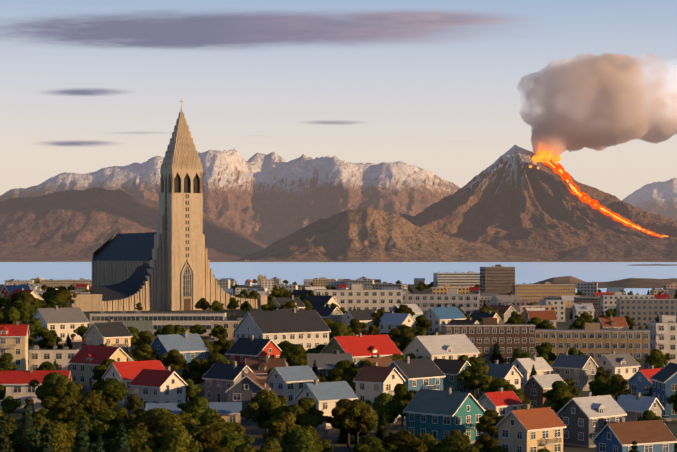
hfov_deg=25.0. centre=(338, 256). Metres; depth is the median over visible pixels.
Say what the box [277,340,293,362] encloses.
deciduous tree
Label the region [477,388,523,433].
white house
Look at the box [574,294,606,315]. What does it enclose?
brown block
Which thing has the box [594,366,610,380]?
deciduous tree
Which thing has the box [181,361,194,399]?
conifer tree
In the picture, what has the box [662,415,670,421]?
parked car
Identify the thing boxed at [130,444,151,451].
deciduous tree
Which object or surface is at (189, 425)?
deciduous tree
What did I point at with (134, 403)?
deciduous tree
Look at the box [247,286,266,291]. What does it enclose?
block
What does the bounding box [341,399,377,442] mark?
deciduous tree
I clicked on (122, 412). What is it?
deciduous tree
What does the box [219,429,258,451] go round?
deciduous tree
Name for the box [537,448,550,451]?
deciduous tree
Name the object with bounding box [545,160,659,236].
lava flow
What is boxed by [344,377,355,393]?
deciduous tree
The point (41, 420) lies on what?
deciduous tree
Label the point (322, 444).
deciduous tree
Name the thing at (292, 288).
block
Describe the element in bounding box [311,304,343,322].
grey house
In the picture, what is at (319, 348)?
deciduous tree
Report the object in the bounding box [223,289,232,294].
house
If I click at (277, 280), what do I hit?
block
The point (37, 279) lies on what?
block
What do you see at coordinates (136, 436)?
deciduous tree
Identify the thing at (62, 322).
white house
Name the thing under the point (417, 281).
house
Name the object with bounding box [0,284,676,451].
city ground
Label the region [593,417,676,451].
blue house
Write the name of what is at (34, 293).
white house
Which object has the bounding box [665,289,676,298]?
house
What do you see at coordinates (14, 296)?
deciduous tree
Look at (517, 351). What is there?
deciduous tree
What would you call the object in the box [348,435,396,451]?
deciduous tree
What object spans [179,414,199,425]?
deciduous tree
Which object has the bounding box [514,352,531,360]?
deciduous tree
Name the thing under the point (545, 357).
deciduous tree
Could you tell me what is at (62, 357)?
white block
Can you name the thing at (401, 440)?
deciduous tree
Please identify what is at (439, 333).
deciduous tree
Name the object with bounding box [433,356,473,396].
green house
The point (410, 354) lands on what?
deciduous tree
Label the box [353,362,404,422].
white house
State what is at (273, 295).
deciduous tree
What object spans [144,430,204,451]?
deciduous tree
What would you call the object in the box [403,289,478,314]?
white block
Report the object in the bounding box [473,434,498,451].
deciduous tree
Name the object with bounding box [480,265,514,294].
office building
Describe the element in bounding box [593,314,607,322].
deciduous tree
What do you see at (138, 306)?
deciduous tree
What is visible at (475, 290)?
house
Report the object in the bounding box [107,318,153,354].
grey infill house
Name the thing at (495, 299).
white house
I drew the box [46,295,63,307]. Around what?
deciduous tree
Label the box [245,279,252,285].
house
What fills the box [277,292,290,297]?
deciduous tree
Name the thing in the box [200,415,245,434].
deciduous tree
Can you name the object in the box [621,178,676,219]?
mountain
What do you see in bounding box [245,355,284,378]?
cream house
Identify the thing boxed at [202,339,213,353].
deciduous tree
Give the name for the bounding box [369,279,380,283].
house
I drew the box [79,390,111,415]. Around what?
deciduous tree
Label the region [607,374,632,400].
deciduous tree
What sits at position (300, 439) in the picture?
deciduous tree
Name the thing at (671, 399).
deciduous tree
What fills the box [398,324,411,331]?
deciduous tree
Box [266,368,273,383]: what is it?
deciduous tree
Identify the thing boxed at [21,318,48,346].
deciduous tree
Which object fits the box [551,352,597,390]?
grey house
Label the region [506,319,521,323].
deciduous tree
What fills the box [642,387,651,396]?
deciduous tree
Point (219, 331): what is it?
deciduous tree
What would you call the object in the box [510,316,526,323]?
deciduous tree
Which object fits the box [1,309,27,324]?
deciduous tree
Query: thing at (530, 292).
tan block
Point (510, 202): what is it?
volcano
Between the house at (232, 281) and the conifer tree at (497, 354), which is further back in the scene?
the house at (232, 281)
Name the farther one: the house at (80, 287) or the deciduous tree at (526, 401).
the house at (80, 287)
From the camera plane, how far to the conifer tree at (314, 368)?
375.29 m
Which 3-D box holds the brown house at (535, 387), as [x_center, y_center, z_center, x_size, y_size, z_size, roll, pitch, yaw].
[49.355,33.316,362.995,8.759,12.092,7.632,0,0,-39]
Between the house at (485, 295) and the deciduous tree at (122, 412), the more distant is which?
the house at (485, 295)
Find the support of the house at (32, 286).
on the city ground at (254, 429)
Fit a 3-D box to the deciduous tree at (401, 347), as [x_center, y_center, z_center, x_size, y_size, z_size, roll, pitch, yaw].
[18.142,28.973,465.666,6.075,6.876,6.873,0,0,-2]
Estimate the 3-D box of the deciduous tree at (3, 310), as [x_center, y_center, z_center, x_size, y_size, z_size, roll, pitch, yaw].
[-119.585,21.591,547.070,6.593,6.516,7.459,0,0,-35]
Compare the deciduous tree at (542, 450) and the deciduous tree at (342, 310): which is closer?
the deciduous tree at (542, 450)
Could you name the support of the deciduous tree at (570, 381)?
on the city ground at (254, 429)
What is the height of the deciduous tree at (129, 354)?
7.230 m
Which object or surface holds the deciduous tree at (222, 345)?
on the city ground at (254, 429)
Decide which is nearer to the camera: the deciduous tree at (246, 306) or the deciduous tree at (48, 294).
the deciduous tree at (246, 306)
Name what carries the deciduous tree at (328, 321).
on the city ground at (254, 429)
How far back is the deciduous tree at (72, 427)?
268.65 m
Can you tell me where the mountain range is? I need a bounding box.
[0,149,459,245]
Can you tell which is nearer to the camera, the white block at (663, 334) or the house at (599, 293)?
the white block at (663, 334)
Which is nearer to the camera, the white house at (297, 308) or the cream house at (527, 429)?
the cream house at (527, 429)
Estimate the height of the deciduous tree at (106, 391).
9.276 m
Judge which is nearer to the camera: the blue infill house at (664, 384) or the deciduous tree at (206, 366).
the blue infill house at (664, 384)
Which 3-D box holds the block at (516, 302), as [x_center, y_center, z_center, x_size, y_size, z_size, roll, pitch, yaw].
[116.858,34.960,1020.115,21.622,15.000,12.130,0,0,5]
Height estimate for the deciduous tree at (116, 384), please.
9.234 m
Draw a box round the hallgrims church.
[67,98,266,311]
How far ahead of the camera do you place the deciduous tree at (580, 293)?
1406.57 m
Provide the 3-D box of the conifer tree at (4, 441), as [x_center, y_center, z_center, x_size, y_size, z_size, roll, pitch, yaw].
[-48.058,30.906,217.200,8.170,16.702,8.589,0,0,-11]
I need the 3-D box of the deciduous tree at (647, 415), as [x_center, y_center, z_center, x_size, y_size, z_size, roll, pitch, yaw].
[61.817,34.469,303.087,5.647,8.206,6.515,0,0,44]
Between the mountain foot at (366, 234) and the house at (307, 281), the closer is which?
the house at (307, 281)
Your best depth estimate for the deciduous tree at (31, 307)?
543.83 m
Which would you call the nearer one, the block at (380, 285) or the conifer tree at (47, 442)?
the conifer tree at (47, 442)
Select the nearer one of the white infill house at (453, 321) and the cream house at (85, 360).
the cream house at (85, 360)
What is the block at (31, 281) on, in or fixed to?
on the city ground at (254, 429)
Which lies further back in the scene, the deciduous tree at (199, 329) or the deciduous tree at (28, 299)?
the deciduous tree at (28, 299)
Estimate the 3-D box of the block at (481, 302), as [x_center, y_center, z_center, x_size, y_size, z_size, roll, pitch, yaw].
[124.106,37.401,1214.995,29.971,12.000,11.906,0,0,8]
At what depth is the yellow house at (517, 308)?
763.05 m
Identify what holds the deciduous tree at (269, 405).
on the city ground at (254, 429)
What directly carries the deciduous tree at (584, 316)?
on the city ground at (254, 429)
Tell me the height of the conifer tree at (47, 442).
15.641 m
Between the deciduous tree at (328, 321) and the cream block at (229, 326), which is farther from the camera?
the deciduous tree at (328, 321)
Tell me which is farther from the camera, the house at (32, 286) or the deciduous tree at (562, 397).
the house at (32, 286)
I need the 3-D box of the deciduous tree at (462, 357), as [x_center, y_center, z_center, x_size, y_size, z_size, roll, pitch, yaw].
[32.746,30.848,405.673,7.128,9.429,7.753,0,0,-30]
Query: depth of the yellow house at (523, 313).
706.47 m
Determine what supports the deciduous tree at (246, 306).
on the city ground at (254, 429)
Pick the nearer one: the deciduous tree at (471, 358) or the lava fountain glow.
the deciduous tree at (471, 358)
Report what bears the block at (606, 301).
on the city ground at (254, 429)
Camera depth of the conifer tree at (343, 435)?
303.81 m
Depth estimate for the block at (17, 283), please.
1809.45 m
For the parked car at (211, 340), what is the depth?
490.89 m
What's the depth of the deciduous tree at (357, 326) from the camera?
506.85 m
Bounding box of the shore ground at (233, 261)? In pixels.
[0,260,676,261]
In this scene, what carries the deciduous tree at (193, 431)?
on the city ground at (254, 429)
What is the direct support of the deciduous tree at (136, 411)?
on the city ground at (254, 429)
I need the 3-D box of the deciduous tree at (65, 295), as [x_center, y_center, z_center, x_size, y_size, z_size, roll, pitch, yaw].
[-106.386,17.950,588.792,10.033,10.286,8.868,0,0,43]
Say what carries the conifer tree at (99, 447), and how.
on the city ground at (254, 429)
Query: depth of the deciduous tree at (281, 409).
299.55 m
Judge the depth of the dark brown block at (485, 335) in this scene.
464.55 m
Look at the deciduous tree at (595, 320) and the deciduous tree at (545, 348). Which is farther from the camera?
the deciduous tree at (595, 320)
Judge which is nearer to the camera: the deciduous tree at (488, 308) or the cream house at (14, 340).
the cream house at (14, 340)
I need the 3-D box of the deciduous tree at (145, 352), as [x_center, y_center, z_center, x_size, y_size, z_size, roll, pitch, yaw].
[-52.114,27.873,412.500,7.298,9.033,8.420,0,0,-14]
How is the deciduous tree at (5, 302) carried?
on the city ground at (254, 429)
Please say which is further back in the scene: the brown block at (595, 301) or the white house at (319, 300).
the brown block at (595, 301)
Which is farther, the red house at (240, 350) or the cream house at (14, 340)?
the red house at (240, 350)
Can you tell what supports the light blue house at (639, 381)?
on the city ground at (254, 429)
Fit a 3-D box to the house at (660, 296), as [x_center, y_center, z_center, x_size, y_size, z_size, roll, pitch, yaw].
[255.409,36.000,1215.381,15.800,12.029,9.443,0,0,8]
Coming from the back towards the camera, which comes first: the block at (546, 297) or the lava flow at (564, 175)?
the lava flow at (564, 175)
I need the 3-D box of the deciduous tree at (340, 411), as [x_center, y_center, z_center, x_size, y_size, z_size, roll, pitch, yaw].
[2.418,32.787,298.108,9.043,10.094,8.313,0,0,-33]
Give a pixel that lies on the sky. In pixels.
(444, 88)
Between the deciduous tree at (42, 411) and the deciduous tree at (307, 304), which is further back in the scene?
the deciduous tree at (307, 304)
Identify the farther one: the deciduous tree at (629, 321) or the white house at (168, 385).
the deciduous tree at (629, 321)
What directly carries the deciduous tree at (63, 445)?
on the city ground at (254, 429)
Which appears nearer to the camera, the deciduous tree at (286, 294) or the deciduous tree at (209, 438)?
the deciduous tree at (209, 438)
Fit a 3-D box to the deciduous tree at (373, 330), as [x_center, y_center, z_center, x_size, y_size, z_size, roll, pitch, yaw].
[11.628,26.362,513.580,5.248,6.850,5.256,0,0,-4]
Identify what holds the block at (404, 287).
on the city ground at (254, 429)
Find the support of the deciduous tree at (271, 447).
on the city ground at (254, 429)
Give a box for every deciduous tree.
[0,297,13,308]
[0,308,8,314]
[0,313,6,324]
[0,353,17,370]
[0,384,6,399]
[0,411,15,426]
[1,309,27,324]
[1,396,20,422]
[3,415,49,441]
[9,302,33,323]
[10,291,34,303]
[14,296,39,319]
[15,301,37,323]
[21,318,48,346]
[28,335,34,346]
[28,372,81,400]
[32,298,46,307]
[32,408,47,415]
[33,361,56,369]
[34,332,62,348]
[39,429,73,451]
[40,384,79,410]
[41,421,77,448]
[42,290,54,298]
[42,330,57,335]
[45,410,69,419]
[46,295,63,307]
[47,375,82,401]
[49,409,99,439]
[50,396,83,418]
[51,290,76,303]
[53,286,67,294]
[57,302,71,307]
[67,285,75,290]
[68,426,96,451]
[70,326,86,344]
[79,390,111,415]
[88,409,122,449]
[91,358,116,381]
[91,378,128,409]
[96,383,123,408]
[102,429,163,451]
[114,407,135,424]
[122,411,144,423]
[124,351,140,360]
[124,416,161,448]
[126,394,144,411]
[127,326,142,345]
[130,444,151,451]
[132,343,158,360]
[133,330,154,347]
[133,409,143,422]
[135,302,142,310]
[136,407,197,425]
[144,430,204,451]
[151,413,190,445]
[155,324,177,335]
[160,349,185,370]
[173,324,187,333]
[176,396,219,425]
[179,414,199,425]
[181,421,194,429]
[182,358,205,374]
[185,379,200,401]
[187,427,222,451]
[188,425,222,445]
[189,324,206,334]
[190,371,204,384]
[195,298,210,309]
[198,352,230,372]
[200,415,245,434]
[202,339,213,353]
[207,447,233,451]
[208,300,223,311]
[212,325,226,338]
[213,337,233,354]
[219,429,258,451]
[227,297,238,315]
[234,444,255,451]
[240,301,252,312]
[240,389,288,431]
[244,290,259,298]
[244,395,289,432]
[256,442,282,451]
[261,301,278,310]
[263,412,300,441]
[265,427,321,451]
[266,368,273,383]
[267,290,282,300]
[269,405,297,424]
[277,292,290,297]
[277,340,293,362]
[279,301,296,308]
[280,344,307,365]
[281,425,329,451]
[286,397,324,427]
[302,300,311,309]
[307,344,325,352]
[314,434,333,451]
[316,373,325,382]
[323,318,336,327]
[324,399,369,447]
[325,360,355,381]
[329,322,353,339]
[331,303,345,313]
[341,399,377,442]
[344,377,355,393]
[347,318,368,335]
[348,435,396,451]
[352,360,373,375]
[356,418,384,435]
[365,393,405,423]
[367,325,380,334]
[373,312,381,327]
[377,309,390,314]
[380,328,400,341]
[383,430,427,451]
[391,354,410,359]
[393,304,414,316]
[393,383,417,426]
[394,331,417,346]
[397,341,405,352]
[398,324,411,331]
[406,353,421,358]
[415,284,425,290]
[415,315,431,330]
[415,328,426,335]
[416,433,440,450]
[424,331,441,335]
[425,435,478,451]
[441,429,470,442]
[454,355,468,360]
[457,363,492,399]
[469,356,476,361]
[473,359,483,364]
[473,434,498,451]
[475,409,503,438]
[477,378,523,398]
[481,445,508,451]
[482,306,499,316]
[501,384,523,395]
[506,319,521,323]
[508,311,521,319]
[509,347,528,363]
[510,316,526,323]
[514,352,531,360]
[516,394,532,408]
[517,395,524,408]
[528,317,541,328]
[532,342,556,361]
[535,319,555,328]
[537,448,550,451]
[539,353,552,365]
[540,324,555,328]
[542,381,578,399]
[542,388,576,412]
[564,378,577,395]
[568,320,584,328]
[568,348,582,354]
[574,312,592,323]
[575,291,584,295]
[582,318,594,324]
[588,378,611,390]
[589,383,612,397]
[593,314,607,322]
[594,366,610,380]
[601,309,615,316]
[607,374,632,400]
[625,315,634,324]
[629,323,641,328]
[637,410,662,420]
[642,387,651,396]
[644,352,666,368]
[650,349,670,365]
[667,394,676,411]
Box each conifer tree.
[0,416,11,451]
[10,398,41,451]
[37,423,56,451]
[63,333,72,348]
[71,416,92,451]
[93,432,104,451]
[112,423,131,451]
[141,443,147,451]
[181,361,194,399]
[312,360,317,374]
[336,429,359,443]
[375,412,392,444]
[491,342,504,363]
[529,365,537,377]
[628,441,638,451]
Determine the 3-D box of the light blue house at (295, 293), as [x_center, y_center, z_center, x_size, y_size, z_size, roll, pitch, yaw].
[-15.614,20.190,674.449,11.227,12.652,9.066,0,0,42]
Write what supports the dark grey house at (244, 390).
on the city ground at (254, 429)
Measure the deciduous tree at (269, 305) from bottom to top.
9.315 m
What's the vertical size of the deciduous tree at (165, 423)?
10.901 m
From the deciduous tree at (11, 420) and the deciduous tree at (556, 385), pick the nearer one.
the deciduous tree at (11, 420)
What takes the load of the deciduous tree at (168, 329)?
on the city ground at (254, 429)
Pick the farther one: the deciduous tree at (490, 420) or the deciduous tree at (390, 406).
the deciduous tree at (390, 406)
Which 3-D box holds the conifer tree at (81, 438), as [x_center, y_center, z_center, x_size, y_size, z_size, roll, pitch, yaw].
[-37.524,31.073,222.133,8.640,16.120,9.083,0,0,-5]
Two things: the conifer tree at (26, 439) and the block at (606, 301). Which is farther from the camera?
the block at (606, 301)
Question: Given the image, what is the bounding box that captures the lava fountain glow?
[529,142,668,236]
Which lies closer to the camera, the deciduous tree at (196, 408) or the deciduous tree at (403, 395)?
the deciduous tree at (196, 408)
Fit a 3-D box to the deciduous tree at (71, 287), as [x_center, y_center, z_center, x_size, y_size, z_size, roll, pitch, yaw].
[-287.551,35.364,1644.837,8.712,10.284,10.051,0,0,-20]
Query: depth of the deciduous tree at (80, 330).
469.89 m
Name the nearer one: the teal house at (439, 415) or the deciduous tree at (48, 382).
the teal house at (439, 415)
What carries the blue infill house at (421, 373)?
on the city ground at (254, 429)
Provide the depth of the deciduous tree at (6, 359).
383.36 m
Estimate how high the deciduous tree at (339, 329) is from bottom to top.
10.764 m
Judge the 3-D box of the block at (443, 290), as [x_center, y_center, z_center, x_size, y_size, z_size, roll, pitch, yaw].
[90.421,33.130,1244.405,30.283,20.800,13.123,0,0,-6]
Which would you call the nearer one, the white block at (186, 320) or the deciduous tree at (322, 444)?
the deciduous tree at (322, 444)
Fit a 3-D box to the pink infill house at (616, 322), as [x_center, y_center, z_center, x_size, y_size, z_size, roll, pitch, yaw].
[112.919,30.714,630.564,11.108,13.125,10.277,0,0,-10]
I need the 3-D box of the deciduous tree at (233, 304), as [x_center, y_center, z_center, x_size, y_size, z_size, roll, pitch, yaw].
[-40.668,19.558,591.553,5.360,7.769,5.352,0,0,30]
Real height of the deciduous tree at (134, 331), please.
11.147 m
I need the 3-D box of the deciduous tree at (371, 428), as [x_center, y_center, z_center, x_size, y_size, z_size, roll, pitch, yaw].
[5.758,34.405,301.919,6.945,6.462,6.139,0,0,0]
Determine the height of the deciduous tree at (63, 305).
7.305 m
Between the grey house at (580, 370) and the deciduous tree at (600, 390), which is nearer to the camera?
the deciduous tree at (600, 390)
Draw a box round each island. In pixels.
[533,276,676,287]
[628,264,676,265]
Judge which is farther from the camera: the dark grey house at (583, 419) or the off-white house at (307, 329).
the off-white house at (307, 329)
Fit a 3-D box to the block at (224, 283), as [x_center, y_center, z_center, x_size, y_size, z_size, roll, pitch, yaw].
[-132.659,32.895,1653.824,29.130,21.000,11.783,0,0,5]
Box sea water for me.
[0,262,676,294]
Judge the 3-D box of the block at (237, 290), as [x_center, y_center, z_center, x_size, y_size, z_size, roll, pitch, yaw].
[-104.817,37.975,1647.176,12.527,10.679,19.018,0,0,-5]
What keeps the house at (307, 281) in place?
on the city ground at (254, 429)
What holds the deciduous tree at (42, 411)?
on the city ground at (254, 429)
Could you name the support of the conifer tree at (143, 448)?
on the city ground at (254, 429)
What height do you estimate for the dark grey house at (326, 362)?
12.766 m
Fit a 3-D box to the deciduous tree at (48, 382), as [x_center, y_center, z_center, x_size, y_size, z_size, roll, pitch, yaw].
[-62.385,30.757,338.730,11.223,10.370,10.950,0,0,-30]
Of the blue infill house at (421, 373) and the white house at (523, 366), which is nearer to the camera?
the blue infill house at (421, 373)
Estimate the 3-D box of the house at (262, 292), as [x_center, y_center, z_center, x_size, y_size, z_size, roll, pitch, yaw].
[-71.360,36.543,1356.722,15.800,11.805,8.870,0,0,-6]
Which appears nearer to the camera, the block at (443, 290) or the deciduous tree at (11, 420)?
the deciduous tree at (11, 420)
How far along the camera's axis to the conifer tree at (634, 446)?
215.63 m
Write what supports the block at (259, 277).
on the city ground at (254, 429)
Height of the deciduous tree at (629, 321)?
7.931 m
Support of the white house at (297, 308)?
on the city ground at (254, 429)
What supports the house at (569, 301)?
on the city ground at (254, 429)
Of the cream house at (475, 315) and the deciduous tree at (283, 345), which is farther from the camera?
the cream house at (475, 315)
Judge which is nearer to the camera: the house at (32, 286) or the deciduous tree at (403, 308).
the deciduous tree at (403, 308)
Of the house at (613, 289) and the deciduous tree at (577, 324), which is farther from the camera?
the house at (613, 289)
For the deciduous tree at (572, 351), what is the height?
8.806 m
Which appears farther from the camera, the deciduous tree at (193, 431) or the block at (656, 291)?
the block at (656, 291)
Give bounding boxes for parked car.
[206,338,217,341]
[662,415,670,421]
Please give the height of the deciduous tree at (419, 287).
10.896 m
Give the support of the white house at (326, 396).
on the city ground at (254, 429)
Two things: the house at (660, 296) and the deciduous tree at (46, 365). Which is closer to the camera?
the deciduous tree at (46, 365)
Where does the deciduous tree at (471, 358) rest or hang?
on the city ground at (254, 429)
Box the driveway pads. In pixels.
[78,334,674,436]
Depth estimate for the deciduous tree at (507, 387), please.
339.02 m
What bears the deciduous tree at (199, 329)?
on the city ground at (254, 429)
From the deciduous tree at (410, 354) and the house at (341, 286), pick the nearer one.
the deciduous tree at (410, 354)
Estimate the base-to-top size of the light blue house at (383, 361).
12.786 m
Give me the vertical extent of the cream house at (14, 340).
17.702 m
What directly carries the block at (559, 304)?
on the city ground at (254, 429)
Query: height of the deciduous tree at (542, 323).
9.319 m
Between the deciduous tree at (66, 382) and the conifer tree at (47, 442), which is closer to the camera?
the conifer tree at (47, 442)
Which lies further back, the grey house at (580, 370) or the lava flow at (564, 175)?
the lava flow at (564, 175)
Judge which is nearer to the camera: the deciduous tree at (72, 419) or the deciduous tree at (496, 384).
the deciduous tree at (72, 419)
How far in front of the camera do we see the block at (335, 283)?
1707.30 m
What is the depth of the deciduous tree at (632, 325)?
646.33 m
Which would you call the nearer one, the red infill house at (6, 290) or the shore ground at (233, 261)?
the red infill house at (6, 290)
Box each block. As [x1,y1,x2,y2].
[4,282,29,285]
[12,280,33,282]
[29,341,78,371]
[32,277,45,282]
[41,278,91,290]
[89,307,225,335]
[211,317,241,341]
[215,279,229,288]
[235,287,246,293]
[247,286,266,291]
[257,275,265,284]
[260,278,273,289]
[272,277,280,283]
[278,283,297,291]
[313,277,335,286]
[313,284,402,312]
[328,279,345,288]
[346,278,373,288]
[372,282,401,289]
[399,283,407,290]
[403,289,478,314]
[430,285,468,293]
[433,271,479,286]
[441,317,535,363]
[479,298,490,307]
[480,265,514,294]
[497,298,529,304]
[510,301,554,313]
[512,282,574,301]
[536,323,649,369]
[539,298,564,321]
[543,296,559,298]
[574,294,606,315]
[577,282,596,296]
[600,291,654,314]
[616,297,676,327]
[648,315,676,367]
[651,289,667,293]
[663,283,676,289]
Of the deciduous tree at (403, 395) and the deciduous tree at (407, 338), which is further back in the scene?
the deciduous tree at (407, 338)
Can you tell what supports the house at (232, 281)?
on the city ground at (254, 429)
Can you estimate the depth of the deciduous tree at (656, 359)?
456.18 m
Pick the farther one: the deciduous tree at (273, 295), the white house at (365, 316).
the deciduous tree at (273, 295)
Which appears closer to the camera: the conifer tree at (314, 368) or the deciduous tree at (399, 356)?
the conifer tree at (314, 368)
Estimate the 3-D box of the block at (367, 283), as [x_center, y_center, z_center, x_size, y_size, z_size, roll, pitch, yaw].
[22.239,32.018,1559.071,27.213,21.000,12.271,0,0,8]
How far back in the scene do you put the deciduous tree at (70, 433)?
257.99 m
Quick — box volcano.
[400,145,676,259]
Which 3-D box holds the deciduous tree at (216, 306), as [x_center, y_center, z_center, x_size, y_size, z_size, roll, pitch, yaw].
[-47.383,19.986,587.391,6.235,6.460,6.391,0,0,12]
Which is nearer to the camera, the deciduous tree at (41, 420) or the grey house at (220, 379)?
the deciduous tree at (41, 420)
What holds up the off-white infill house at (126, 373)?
on the city ground at (254, 429)
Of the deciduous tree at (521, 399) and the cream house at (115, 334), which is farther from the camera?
the cream house at (115, 334)
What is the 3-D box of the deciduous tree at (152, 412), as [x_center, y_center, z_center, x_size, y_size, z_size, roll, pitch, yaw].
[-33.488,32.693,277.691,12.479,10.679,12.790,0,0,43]
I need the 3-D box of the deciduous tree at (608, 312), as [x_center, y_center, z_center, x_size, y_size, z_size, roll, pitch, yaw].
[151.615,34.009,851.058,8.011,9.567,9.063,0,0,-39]
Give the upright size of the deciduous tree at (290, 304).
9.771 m
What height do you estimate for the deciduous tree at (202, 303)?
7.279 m
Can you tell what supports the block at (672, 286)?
on the city ground at (254, 429)
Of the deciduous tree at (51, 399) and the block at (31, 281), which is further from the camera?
the block at (31, 281)
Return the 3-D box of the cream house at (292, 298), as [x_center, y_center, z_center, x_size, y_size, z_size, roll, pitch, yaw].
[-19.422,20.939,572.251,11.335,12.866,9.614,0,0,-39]
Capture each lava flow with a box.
[543,160,661,237]
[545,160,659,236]
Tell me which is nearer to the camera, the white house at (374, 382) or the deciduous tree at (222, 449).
the deciduous tree at (222, 449)
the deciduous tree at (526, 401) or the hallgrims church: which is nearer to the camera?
the deciduous tree at (526, 401)
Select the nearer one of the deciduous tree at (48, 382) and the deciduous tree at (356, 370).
the deciduous tree at (48, 382)
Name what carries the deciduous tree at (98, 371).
on the city ground at (254, 429)
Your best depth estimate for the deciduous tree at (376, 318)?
534.44 m
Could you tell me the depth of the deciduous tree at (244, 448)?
236.63 m
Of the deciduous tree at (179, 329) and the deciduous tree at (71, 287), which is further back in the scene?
the deciduous tree at (71, 287)
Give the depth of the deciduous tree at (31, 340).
442.45 m
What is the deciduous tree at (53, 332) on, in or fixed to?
on the city ground at (254, 429)
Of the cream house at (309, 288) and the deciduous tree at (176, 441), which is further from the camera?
the cream house at (309, 288)
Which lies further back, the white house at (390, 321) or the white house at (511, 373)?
the white house at (390, 321)
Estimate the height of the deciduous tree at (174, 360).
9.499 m
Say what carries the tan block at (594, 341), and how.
on the city ground at (254, 429)
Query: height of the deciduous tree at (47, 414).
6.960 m
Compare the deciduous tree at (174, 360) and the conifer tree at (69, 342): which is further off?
the conifer tree at (69, 342)
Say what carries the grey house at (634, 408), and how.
on the city ground at (254, 429)
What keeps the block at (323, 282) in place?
on the city ground at (254, 429)
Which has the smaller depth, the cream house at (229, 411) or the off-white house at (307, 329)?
the cream house at (229, 411)
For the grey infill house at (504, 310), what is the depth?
683.26 m
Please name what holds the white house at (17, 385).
on the city ground at (254, 429)
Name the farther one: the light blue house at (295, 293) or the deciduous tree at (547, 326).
the light blue house at (295, 293)
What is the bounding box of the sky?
[0,0,676,199]
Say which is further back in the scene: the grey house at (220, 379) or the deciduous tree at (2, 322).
the deciduous tree at (2, 322)
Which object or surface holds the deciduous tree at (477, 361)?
on the city ground at (254, 429)
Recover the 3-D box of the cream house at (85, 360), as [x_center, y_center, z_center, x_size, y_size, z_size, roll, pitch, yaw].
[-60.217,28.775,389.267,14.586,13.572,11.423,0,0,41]
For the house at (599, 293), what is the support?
on the city ground at (254, 429)
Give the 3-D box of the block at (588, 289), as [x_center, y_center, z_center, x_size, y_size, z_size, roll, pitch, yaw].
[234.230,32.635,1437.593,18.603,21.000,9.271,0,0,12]
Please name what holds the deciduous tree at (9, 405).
on the city ground at (254, 429)
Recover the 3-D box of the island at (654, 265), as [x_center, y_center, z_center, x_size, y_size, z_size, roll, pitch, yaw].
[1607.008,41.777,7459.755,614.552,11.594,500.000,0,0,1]
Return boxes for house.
[0,283,30,307]
[0,321,29,369]
[0,367,71,411]
[7,288,43,299]
[29,283,37,289]
[32,305,88,343]
[68,343,133,388]
[75,284,88,291]
[83,319,132,351]
[102,358,165,406]
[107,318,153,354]
[129,367,187,410]
[146,402,241,425]
[150,331,208,374]
[202,361,257,401]
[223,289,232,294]
[225,335,281,364]
[225,370,270,419]
[230,279,234,285]
[233,308,330,349]
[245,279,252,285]
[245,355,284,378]
[249,291,266,294]
[266,363,318,405]
[272,295,305,308]
[276,306,303,310]
[291,288,312,296]
[294,379,357,429]
[303,279,312,284]
[303,285,325,289]
[304,293,341,307]
[308,350,351,380]
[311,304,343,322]
[338,284,345,288]
[339,308,376,335]
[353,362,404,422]
[355,354,391,366]
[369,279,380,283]
[378,311,416,333]
[382,287,397,288]
[387,356,445,417]
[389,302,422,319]
[402,332,479,360]
[403,388,484,443]
[414,278,424,284]
[423,305,466,333]
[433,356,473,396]
[449,318,478,323]
[469,287,479,293]
[469,311,500,323]
[474,360,522,399]
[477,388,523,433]
[479,293,497,298]
[486,294,521,305]
[490,303,517,322]
[495,404,565,451]
[507,304,520,313]
[512,355,552,393]
[520,306,544,320]
[522,371,567,407]
[525,309,556,326]
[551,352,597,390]
[556,392,626,447]
[560,295,579,307]
[572,302,594,321]
[593,292,612,296]
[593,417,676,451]
[595,351,640,388]
[596,315,628,328]
[606,287,623,294]
[616,392,663,421]
[627,365,661,394]
[649,294,669,298]
[650,362,676,419]
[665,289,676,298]
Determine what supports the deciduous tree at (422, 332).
on the city ground at (254, 429)
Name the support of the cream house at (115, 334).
on the city ground at (254, 429)
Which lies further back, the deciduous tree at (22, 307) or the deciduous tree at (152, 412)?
the deciduous tree at (22, 307)
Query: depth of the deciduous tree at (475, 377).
375.73 m
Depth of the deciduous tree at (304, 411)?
298.55 m
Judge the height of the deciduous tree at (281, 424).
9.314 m
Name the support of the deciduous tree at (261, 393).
on the city ground at (254, 429)
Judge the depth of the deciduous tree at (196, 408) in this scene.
304.82 m
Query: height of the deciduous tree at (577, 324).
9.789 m
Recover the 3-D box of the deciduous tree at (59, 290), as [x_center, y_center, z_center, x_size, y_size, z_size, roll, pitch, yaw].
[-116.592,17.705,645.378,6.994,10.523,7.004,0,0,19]
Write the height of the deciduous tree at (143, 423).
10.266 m
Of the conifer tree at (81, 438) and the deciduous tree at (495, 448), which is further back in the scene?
the deciduous tree at (495, 448)
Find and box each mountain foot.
[0,187,267,260]
[234,207,549,261]
[546,240,676,261]
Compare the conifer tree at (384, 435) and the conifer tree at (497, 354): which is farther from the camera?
the conifer tree at (497, 354)

